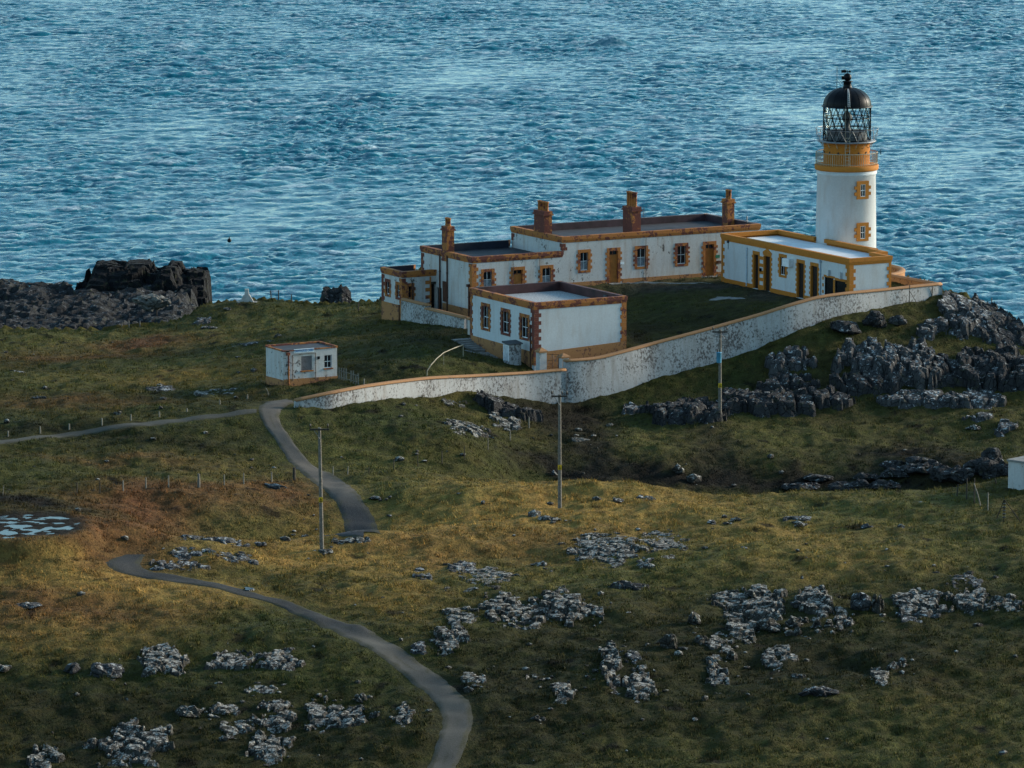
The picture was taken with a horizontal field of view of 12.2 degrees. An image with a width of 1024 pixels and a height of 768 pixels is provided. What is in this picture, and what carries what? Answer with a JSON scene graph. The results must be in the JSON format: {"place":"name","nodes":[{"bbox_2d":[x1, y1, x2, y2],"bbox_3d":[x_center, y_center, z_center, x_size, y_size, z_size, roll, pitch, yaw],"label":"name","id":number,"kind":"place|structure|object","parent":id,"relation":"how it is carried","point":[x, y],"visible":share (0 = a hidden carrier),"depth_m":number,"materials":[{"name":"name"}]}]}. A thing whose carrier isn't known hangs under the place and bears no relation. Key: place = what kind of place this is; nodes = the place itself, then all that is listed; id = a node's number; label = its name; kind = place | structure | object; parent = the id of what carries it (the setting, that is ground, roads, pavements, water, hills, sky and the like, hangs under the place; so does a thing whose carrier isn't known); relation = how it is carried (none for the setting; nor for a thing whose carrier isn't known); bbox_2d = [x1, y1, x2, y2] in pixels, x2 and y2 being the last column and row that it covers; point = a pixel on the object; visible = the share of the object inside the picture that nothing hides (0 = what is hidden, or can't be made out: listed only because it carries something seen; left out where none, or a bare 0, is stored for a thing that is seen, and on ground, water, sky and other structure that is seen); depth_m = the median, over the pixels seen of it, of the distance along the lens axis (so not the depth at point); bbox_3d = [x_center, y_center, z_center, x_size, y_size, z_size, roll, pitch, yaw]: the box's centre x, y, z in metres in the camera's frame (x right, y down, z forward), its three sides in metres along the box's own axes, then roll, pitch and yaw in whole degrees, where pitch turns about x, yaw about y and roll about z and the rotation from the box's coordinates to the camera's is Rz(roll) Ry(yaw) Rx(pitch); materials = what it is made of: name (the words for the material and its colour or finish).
{"place":"outdoors","nodes":[
{"label":"outdoors","id":0,"kind":"place"},
{"bbox_2d":[0,514,78,537],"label":"pool","id":1,"kind":"structure","parent":0,"point":[6,531],"depth_m":311.27,"materials":[{"name":"blue liquid"}]},
{"bbox_2d":[0,409,256,443],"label":"track","id":2,"kind":"structure","parent":0,"point":[149,423],"depth_m":350.60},
{"bbox_2d":[106,554,472,767],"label":"path","id":3,"kind":"structure","parent":0,"point":[453,704],"depth_m":287.88,"materials":[{"name":"asphalt"}]},
{"bbox_2d":[258,399,380,533],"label":"path","id":4,"kind":"structure","parent":0,"point":[355,511],"depth_m":339.82,"materials":[{"name":"asphalt"}]},
{"bbox_2d":[0,267,1023,767],"bbox_3d":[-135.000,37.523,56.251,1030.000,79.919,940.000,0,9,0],"label":"ground","id":5,"kind":"structure","parent":0,"point":[304,437],"depth_m":312.87,"materials":[{"name":"green plant"}]},
{"bbox_2d":[26,743,65,767],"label":"rock outcrop","id":6,"kind":"object","parent":5,"relation":"on","point":[35,758],"visible":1,"depth_m":272.12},
{"bbox_2d":[0,280,197,329],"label":"rock platform","id":7,"kind":"object","parent":5,"relation":"on","point":[62,305],"visible":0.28,"depth_m":544.36,"materials":[{"name":"stone"}]},
{"bbox_2d":[75,259,212,306],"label":"sea stack","id":8,"kind":"object","parent":7,"relation":"on","point":[116,275],"visible":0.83,"depth_m":560.17,"materials":[{"name":"stone"}]},
{"bbox_2d":[132,293,170,311],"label":"rock outcrop","id":9,"kind":"object","parent":7,"relation":"on","point":[151,302],"visible":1,"depth_m":422.92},
{"bbox_2d":[90,662,124,678],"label":"boulder","id":10,"kind":"object","parent":5,"relation":"on","point":[112,670],"visible":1,"depth_m":284.62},
{"bbox_2d":[83,717,174,767],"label":"rock outcrop","id":11,"kind":"object","parent":5,"relation":"on","point":[139,746],"visible":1,"depth_m":274.05,"materials":[{"name":"stone"}]},
{"bbox_2d":[137,642,189,676],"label":"rock outcrop","id":12,"kind":"object","parent":5,"relation":"on","point":[155,659],"visible":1,"depth_m":286.80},
{"bbox_2d":[149,559,210,570],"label":"rock outcrop","id":13,"kind":"object","parent":5,"relation":"on","point":[170,565],"visible":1,"depth_m":307.78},
{"bbox_2d":[168,546,202,559],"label":"rock outcrop","id":14,"kind":"object","parent":5,"relation":"on","point":[182,553],"visible":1,"depth_m":310.02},
{"bbox_2d":[175,705,200,717],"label":"rock outcrop","id":15,"kind":"object","parent":5,"relation":"on","point":[187,711],"visible":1,"depth_m":279.15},
{"bbox_2d":[181,535,249,546],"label":"rock outcrop","id":16,"kind":"object","parent":5,"relation":"on","point":[225,540],"visible":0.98,"depth_m":314.13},
{"bbox_2d":[207,702,240,717],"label":"rock outcrop","id":17,"kind":"object","parent":5,"relation":"on","point":[227,709],"visible":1,"depth_m":279.81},
{"bbox_2d":[203,649,255,670],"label":"rock outcrop","id":18,"kind":"object","parent":5,"relation":"on","point":[235,662],"visible":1,"depth_m":286.75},
{"bbox_2d":[201,548,258,564],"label":"rock outcrop","id":19,"kind":"object","parent":5,"relation":"on","point":[241,556],"visible":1,"depth_m":310.40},
{"bbox_2d":[218,720,255,737],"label":"rock outcrop","id":20,"kind":"object","parent":5,"relation":"on","point":[226,729],"visible":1,"depth_m":276.88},
{"bbox_2d":[244,685,277,693],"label":"rock outcrop","id":21,"kind":"object","parent":5,"relation":"on","point":[266,689],"visible":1,"depth_m":282.65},
{"bbox_2d":[244,734,294,766],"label":"rock outcrop","id":22,"kind":"object","parent":5,"relation":"on","point":[263,748],"visible":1,"depth_m":274.22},
{"bbox_2d":[249,699,297,733],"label":"rock outcrop","id":23,"kind":"object","parent":5,"relation":"on","point":[280,720],"visible":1,"depth_m":278.95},
{"bbox_2d":[253,647,305,670],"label":"rock outcrop","id":24,"kind":"object","parent":5,"relation":"on","point":[280,659],"visible":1,"depth_m":286.49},
{"bbox_2d":[265,341,337,385],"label":"cabin","id":25,"kind":"object","parent":5,"relation":"on","point":[296,364],"visible":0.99,"depth_m":367.42,"materials":[{"name":"white paint"}]},
{"bbox_2d":[309,424,328,549],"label":"utility pole","id":26,"kind":"object","parent":5,"relation":"on","point":[321,529],"visible":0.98,"depth_m":313.92,"materials":[{"name":"grey wood"}]},
{"bbox_2d":[303,702,379,733],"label":"rock outcrop","id":27,"kind":"object","parent":5,"relation":"on","point":[317,714],"visible":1,"depth_m":278.84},
{"bbox_2d":[331,536,370,544],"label":"rock outcrop","id":28,"kind":"object","parent":5,"relation":"on","point":[354,540],"visible":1,"depth_m":316.48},
{"bbox_2d":[391,701,415,727],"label":"rock outcrop","id":29,"kind":"object","parent":5,"relation":"on","point":[403,709],"visible":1,"depth_m":278.17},
{"bbox_2d":[401,298,431,323],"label":"retaining wall","id":30,"kind":"structure","parent":5,"relation":"on","point":[414,310],"depth_m":398.65,"materials":[{"name":"white paint"}]},
{"bbox_2d":[294,368,566,408],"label":"boundary wall","id":31,"kind":"structure","parent":5,"relation":"on","point":[538,385],"depth_m":366.88,"materials":[{"name":"white paint"}]},
{"bbox_2d":[424,307,467,328],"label":"retaining wall","id":32,"kind":"structure","parent":5,"relation":"on","point":[441,317],"depth_m":393.87,"materials":[{"name":"white paint"}]},
{"bbox_2d":[433,623,470,656],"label":"rock outcrop","id":33,"kind":"object","parent":5,"relation":"on","point":[455,635],"visible":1,"depth_m":290.93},
{"bbox_2d":[442,606,478,625],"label":"rock outcrop","id":34,"kind":"object","parent":5,"relation":"on","point":[466,617],"visible":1,"depth_m":296.44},
{"bbox_2d":[443,560,477,573],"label":"rock outcrop","id":35,"kind":"object","parent":5,"relation":"on","point":[460,563],"visible":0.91,"depth_m":310.20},
{"bbox_2d":[451,338,484,351],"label":"steps","id":36,"kind":"structure","parent":5,"relation":"on","point":[469,343],"depth_m":384.81,"materials":[{"name":"concrete"}]},
{"bbox_2d":[442,418,494,438],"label":"rock outcrop","id":37,"kind":"object","parent":5,"relation":"on","point":[453,423],"visible":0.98,"depth_m":355.80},
{"bbox_2d":[458,566,513,593],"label":"rock outcrop","id":38,"kind":"object","parent":5,"relation":"on","point":[492,572],"visible":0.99,"depth_m":307.28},
{"bbox_2d":[466,389,542,421],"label":"rock outcrop","id":39,"kind":"object","parent":5,"relation":"on","point":[490,402],"visible":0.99,"depth_m":365.69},
{"bbox_2d":[488,412,521,430],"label":"rock outcrop","id":40,"kind":"object","parent":5,"relation":"on","point":[513,422],"visible":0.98,"depth_m":362.92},
{"bbox_2d":[4,333,1017,761],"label":"loose stones","id":41,"kind":"object","parent":5,"relation":"on","point":[894,665],"visible":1,"depth_m":297.96,"materials":[{"name":"stone"}]},
{"bbox_2d":[502,340,522,364],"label":"meter hut","id":42,"kind":"object","parent":5,"relation":"on","point":[511,352],"visible":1,"depth_m":377.13,"materials":[{"name":"white paint"}]},
{"bbox_2d":[478,591,550,629],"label":"rock outcrop","id":43,"kind":"object","parent":5,"relation":"on","point":[507,609],"visible":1,"depth_m":298.28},
{"bbox_2d":[534,347,547,369],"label":"gate pillar","id":44,"kind":"structure","parent":5,"relation":"on","point":[541,358],"depth_m":374.59,"materials":[{"name":"white paint"}]},
{"bbox_2d":[469,281,627,370],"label":"store house","id":45,"kind":"structure","parent":5,"relation":"on","point":[573,321],"depth_m":379.62,"materials":[{"name":"white paint"}]},
{"bbox_2d":[551,391,567,507],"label":"utility pole","id":46,"kind":"object","parent":5,"relation":"on","point":[559,396],"visible":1,"depth_m":328.51,"materials":[{"name":"grey wood"}]},
{"bbox_2d":[538,584,581,626],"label":"rock outcrop","id":47,"kind":"object","parent":5,"relation":"on","point":[564,607],"visible":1,"depth_m":298.74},
{"bbox_2d":[550,680,575,703],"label":"rock outcrop","id":48,"kind":"object","parent":5,"relation":"on","point":[564,690],"visible":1,"depth_m":282.27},
{"bbox_2d":[380,189,760,320],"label":"keepers house","id":49,"kind":"structure","parent":5,"relation":"on","point":[632,246],"depth_m":403.40,"materials":[{"name":"white paint"}]},
{"bbox_2d":[609,251,616,282],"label":"door","id":50,"kind":"structure","parent":49,"relation":"in","point":[613,254],"depth_m":403.31,"materials":[{"name":"orange"}]},
{"bbox_2d":[705,244,712,275],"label":"door","id":51,"kind":"structure","parent":49,"relation":"in","point":[709,248],"depth_m":407.87,"materials":[{"name":"orange"}]},
{"bbox_2d":[573,599,603,626],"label":"rock outcrop","id":52,"kind":"object","parent":5,"relation":"on","point":[586,609],"visible":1,"depth_m":298.38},
{"bbox_2d":[558,528,649,567],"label":"rock outcrop","id":53,"kind":"object","parent":5,"relation":"on","point":[592,548],"visible":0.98,"depth_m":314.83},
{"bbox_2d":[598,640,621,694],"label":"rock outcrop","id":54,"kind":"object","parent":5,"relation":"on","point":[609,664],"visible":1,"depth_m":286.49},
{"bbox_2d":[608,580,648,590],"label":"rock outcrop","id":55,"kind":"object","parent":5,"relation":"on","point":[623,584],"visible":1,"depth_m":304.47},
{"bbox_2d":[621,665,659,702],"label":"rock outcrop","id":56,"kind":"object","parent":5,"relation":"on","point":[637,685],"visible":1,"depth_m":283.55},
{"bbox_2d":[639,529,689,558],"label":"rock outcrop","id":57,"kind":"object","parent":5,"relation":"on","point":[661,544],"visible":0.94,"depth_m":317.14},
{"bbox_2d":[659,634,677,648],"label":"boulder","id":58,"kind":"object","parent":5,"relation":"on","point":[667,641],"visible":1,"depth_m":291.04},
{"bbox_2d":[639,396,729,427],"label":"rock outcrop","id":59,"kind":"object","parent":5,"relation":"on","point":[683,411],"visible":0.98,"depth_m":368.22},
{"bbox_2d":[705,654,729,693],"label":"rock outcrop","id":60,"kind":"object","parent":5,"relation":"on","point":[717,676],"visible":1,"depth_m":287.16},
{"bbox_2d":[712,327,727,413],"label":"utility pole","id":61,"kind":"object","parent":5,"relation":"on","point":[718,358],"visible":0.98,"depth_m":367.10,"materials":[{"name":"grey wood"}]},
{"bbox_2d":[705,631,734,653],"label":"rock outcrop","id":62,"kind":"object","parent":5,"relation":"on","point":[714,641],"visible":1,"depth_m":291.98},
{"bbox_2d":[707,588,747,608],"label":"rock outcrop","id":63,"kind":"object","parent":5,"relation":"on","point":[720,598],"visible":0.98,"depth_m":302.38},
{"bbox_2d":[722,606,757,644],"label":"rock outcrop","id":64,"kind":"object","parent":5,"relation":"on","point":[738,626],"visible":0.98,"depth_m":295.48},
{"bbox_2d":[715,387,771,417],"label":"rock outcrop","id":65,"kind":"object","parent":5,"relation":"on","point":[734,398],"visible":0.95,"depth_m":370.96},
{"bbox_2d":[563,282,942,402],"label":"boundary wall","id":66,"kind":"structure","parent":5,"relation":"on","point":[587,378],"depth_m":380.02,"materials":[{"name":"white paint"}]},
{"bbox_2d":[736,584,787,622],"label":"rock outcrop","id":67,"kind":"object","parent":5,"relation":"on","point":[764,602],"visible":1,"depth_m":300.00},
{"bbox_2d":[756,618,781,632],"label":"rock outcrop","id":68,"kind":"object","parent":5,"relation":"on","point":[770,625],"visible":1,"depth_m":295.63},
{"bbox_2d":[760,644,798,670],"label":"rock outcrop","id":69,"kind":"object","parent":5,"relation":"on","point":[768,657],"visible":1,"depth_m":289.91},
{"bbox_2d":[743,385,816,416],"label":"rock outcrop","id":70,"kind":"object","parent":5,"relation":"on","point":[783,402],"visible":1,"depth_m":370.91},
{"bbox_2d":[756,371,820,391],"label":"rock outcrop","id":71,"kind":"object","parent":5,"relation":"on","point":[789,380],"visible":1,"depth_m":374.91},
{"bbox_2d":[764,345,817,377],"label":"rock outcrop","id":72,"kind":"object","parent":5,"relation":"on","point":[789,357],"visible":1,"depth_m":378.11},
{"bbox_2d":[720,229,892,298],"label":"engine house","id":73,"kind":"structure","parent":5,"relation":"on","point":[790,264],"depth_m":395.57,"materials":[{"name":"white paint"}]},
{"bbox_2d":[781,473,833,489],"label":"rock outcrop","id":74,"kind":"object","parent":5,"relation":"on","point":[811,485],"visible":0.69,"depth_m":353.67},
{"bbox_2d":[793,576,833,621],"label":"rock outcrop","id":75,"kind":"object","parent":5,"relation":"on","point":[817,601],"visible":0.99,"depth_m":299.55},
{"bbox_2d":[798,686,839,696],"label":"rock outcrop","id":76,"kind":"object","parent":5,"relation":"on","point":[822,691],"visible":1,"depth_m":281.94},
{"bbox_2d":[814,385,855,410],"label":"rock outcrop","id":77,"kind":"object","parent":5,"relation":"on","point":[828,396],"visible":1,"depth_m":371.91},
{"bbox_2d":[833,606,854,634],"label":"rock outcrop","id":78,"kind":"object","parent":5,"relation":"on","point":[842,618],"visible":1,"depth_m":296.73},
{"bbox_2d":[830,320,861,334],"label":"rock outcrop","id":79,"kind":"object","parent":5,"relation":"on","point":[847,327],"visible":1,"depth_m":382.07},
{"bbox_2d":[815,70,880,247],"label":"lighthouse","id":80,"kind":"object","parent":5,"relation":"on","point":[846,169],"visible":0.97,"depth_m":399.45,"materials":[{"name":"white paint"}]},
{"bbox_2d":[828,472,888,490],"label":"rock outcrop","id":81,"kind":"object","parent":5,"relation":"on","point":[861,481],"visible":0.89,"depth_m":352.49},
{"bbox_2d":[850,592,870,610],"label":"rock outcrop","id":82,"kind":"object","parent":5,"relation":"on","point":[859,601],"visible":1,"depth_m":298.82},
{"bbox_2d":[831,336,897,373],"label":"rock outcrop","id":83,"kind":"object","parent":5,"relation":"on","point":[866,355],"visible":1,"depth_m":377.67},
{"bbox_2d":[829,369,901,397],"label":"rock outcrop","id":84,"kind":"object","parent":5,"relation":"on","point":[855,382],"visible":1,"depth_m":374.60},
{"bbox_2d":[862,310,886,327],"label":"rock outcrop","id":85,"kind":"object","parent":5,"relation":"on","point":[875,318],"visible":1,"depth_m":383.40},
{"bbox_2d":[871,593,883,613],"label":"rock outcrop","id":86,"kind":"object","parent":5,"relation":"on","point":[877,606],"visible":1,"depth_m":298.70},
{"bbox_2d":[869,666,890,685],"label":"rock outcrop","id":87,"kind":"object","parent":5,"relation":"on","point":[877,673],"visible":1,"depth_m":285.37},
{"bbox_2d":[879,456,928,468],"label":"rock outcrop","id":88,"kind":"object","parent":5,"relation":"on","point":[896,464],"visible":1,"depth_m":355.23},
{"bbox_2d":[878,459,941,489],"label":"rock outcrop","id":89,"kind":"object","parent":5,"relation":"on","point":[908,469],"visible":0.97,"depth_m":353.41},
{"bbox_2d":[879,336,941,390],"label":"rock outcrop","id":90,"kind":"object","parent":5,"relation":"on","point":[915,360],"visible":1,"depth_m":376.67,"materials":[{"name":"stone"}]},
{"bbox_2d":[891,274,936,285],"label":"garden wall","id":91,"kind":"structure","parent":5,"relation":"on","point":[905,280],"depth_m":395.26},
{"bbox_2d":[895,612,940,622],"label":"rock outcrop","id":92,"kind":"object","parent":5,"relation":"on","point":[908,618],"visible":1,"depth_m":298.20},
{"bbox_2d":[889,587,953,620],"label":"rock outcrop","id":93,"kind":"object","parent":5,"relation":"on","point":[907,605],"visible":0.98,"depth_m":300.24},
{"bbox_2d":[876,389,970,408],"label":"rock outcrop","id":94,"kind":"object","parent":5,"relation":"on","point":[909,399],"visible":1,"depth_m":372.44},
{"bbox_2d":[916,322,936,340],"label":"rock outcrop","id":95,"kind":"object","parent":5,"relation":"on","point":[925,330],"visible":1,"depth_m":383.14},
{"bbox_2d":[923,316,949,332],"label":"rock outcrop","id":96,"kind":"object","parent":5,"relation":"on","point":[942,325],"visible":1,"depth_m":384.70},
{"bbox_2d":[929,353,963,387],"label":"rock outcrop","id":97,"kind":"object","parent":5,"relation":"on","point":[946,364],"visible":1,"depth_m":377.14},
{"bbox_2d":[929,464,974,483],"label":"rock outcrop","id":98,"kind":"object","parent":5,"relation":"on","point":[946,473],"visible":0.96,"depth_m":350.83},
{"bbox_2d":[938,302,975,341],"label":"rock outcrop","id":99,"kind":"object","parent":5,"relation":"on","point":[964,327],"visible":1,"depth_m":385.28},
{"bbox_2d":[936,290,991,337],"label":"rock outcrop","id":100,"kind":"object","parent":5,"relation":"on","point":[956,300],"visible":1,"depth_m":388.95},
{"bbox_2d":[951,574,983,590],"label":"rock outcrop","id":101,"kind":"object","parent":5,"relation":"on","point":[977,582],"visible":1,"depth_m":304.33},
{"bbox_2d":[945,390,1006,409],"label":"rock outcrop","id":102,"kind":"object","parent":5,"relation":"on","point":[985,399],"visible":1,"depth_m":371.99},
{"bbox_2d":[961,412,992,422],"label":"rock outcrop","id":103,"kind":"object","parent":5,"relation":"on","point":[982,416],"visible":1,"depth_m":368.07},
{"bbox_2d":[952,585,1005,615],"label":"rock outcrop","id":104,"kind":"object","parent":5,"relation":"on","point":[971,602],"visible":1,"depth_m":300.27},
{"bbox_2d":[951,346,1008,391],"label":"rock outcrop","id":105,"kind":"object","parent":5,"relation":"on","point":[974,371],"visible":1,"depth_m":377.45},
{"bbox_2d":[963,447,1007,478],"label":"rock outcrop","id":106,"kind":"object","parent":5,"relation":"on","point":[989,463],"visible":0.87,"depth_m":351.48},
{"bbox_2d":[979,302,1023,348],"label":"rock outcrop","id":107,"kind":"object","parent":5,"relation":"on","point":[995,324],"visible":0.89,"depth_m":385.63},
{"bbox_2d":[988,343,1023,392],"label":"rock outcrop","id":108,"kind":"object","parent":5,"relation":"on","point":[1012,380],"visible":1,"depth_m":377.20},
{"bbox_2d":[993,418,1018,436],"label":"rock outcrop","id":109,"kind":"object","parent":5,"relation":"on","point":[1004,426],"visible":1,"depth_m":365.28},
{"bbox_2d":[992,595,1023,611],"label":"rock outcrop","id":110,"kind":"object","parent":5,"relation":"on","point":[1010,604],"visible":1,"depth_m":299.12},
{"bbox_2d":[1007,456,1023,489],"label":"shed","id":111,"kind":"structure","parent":5,"relation":"on","point":[1015,472],"depth_m":329.79,"materials":[{"name":"white paint"}]},
{"bbox_2d":[0,0,1023,322],"bbox_3d":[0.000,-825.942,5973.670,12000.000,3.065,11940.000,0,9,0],"label":"sea","id":112,"kind":"structure","parent":0,"point":[300,150],"depth_m":808.42,"materials":[{"name":"liquid"}]},
{"bbox_2d":[320,284,351,303],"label":"sea stack","id":113,"kind":"object","parent":112,"relation":"in","point":[341,293],"visible":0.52,"depth_m":435.04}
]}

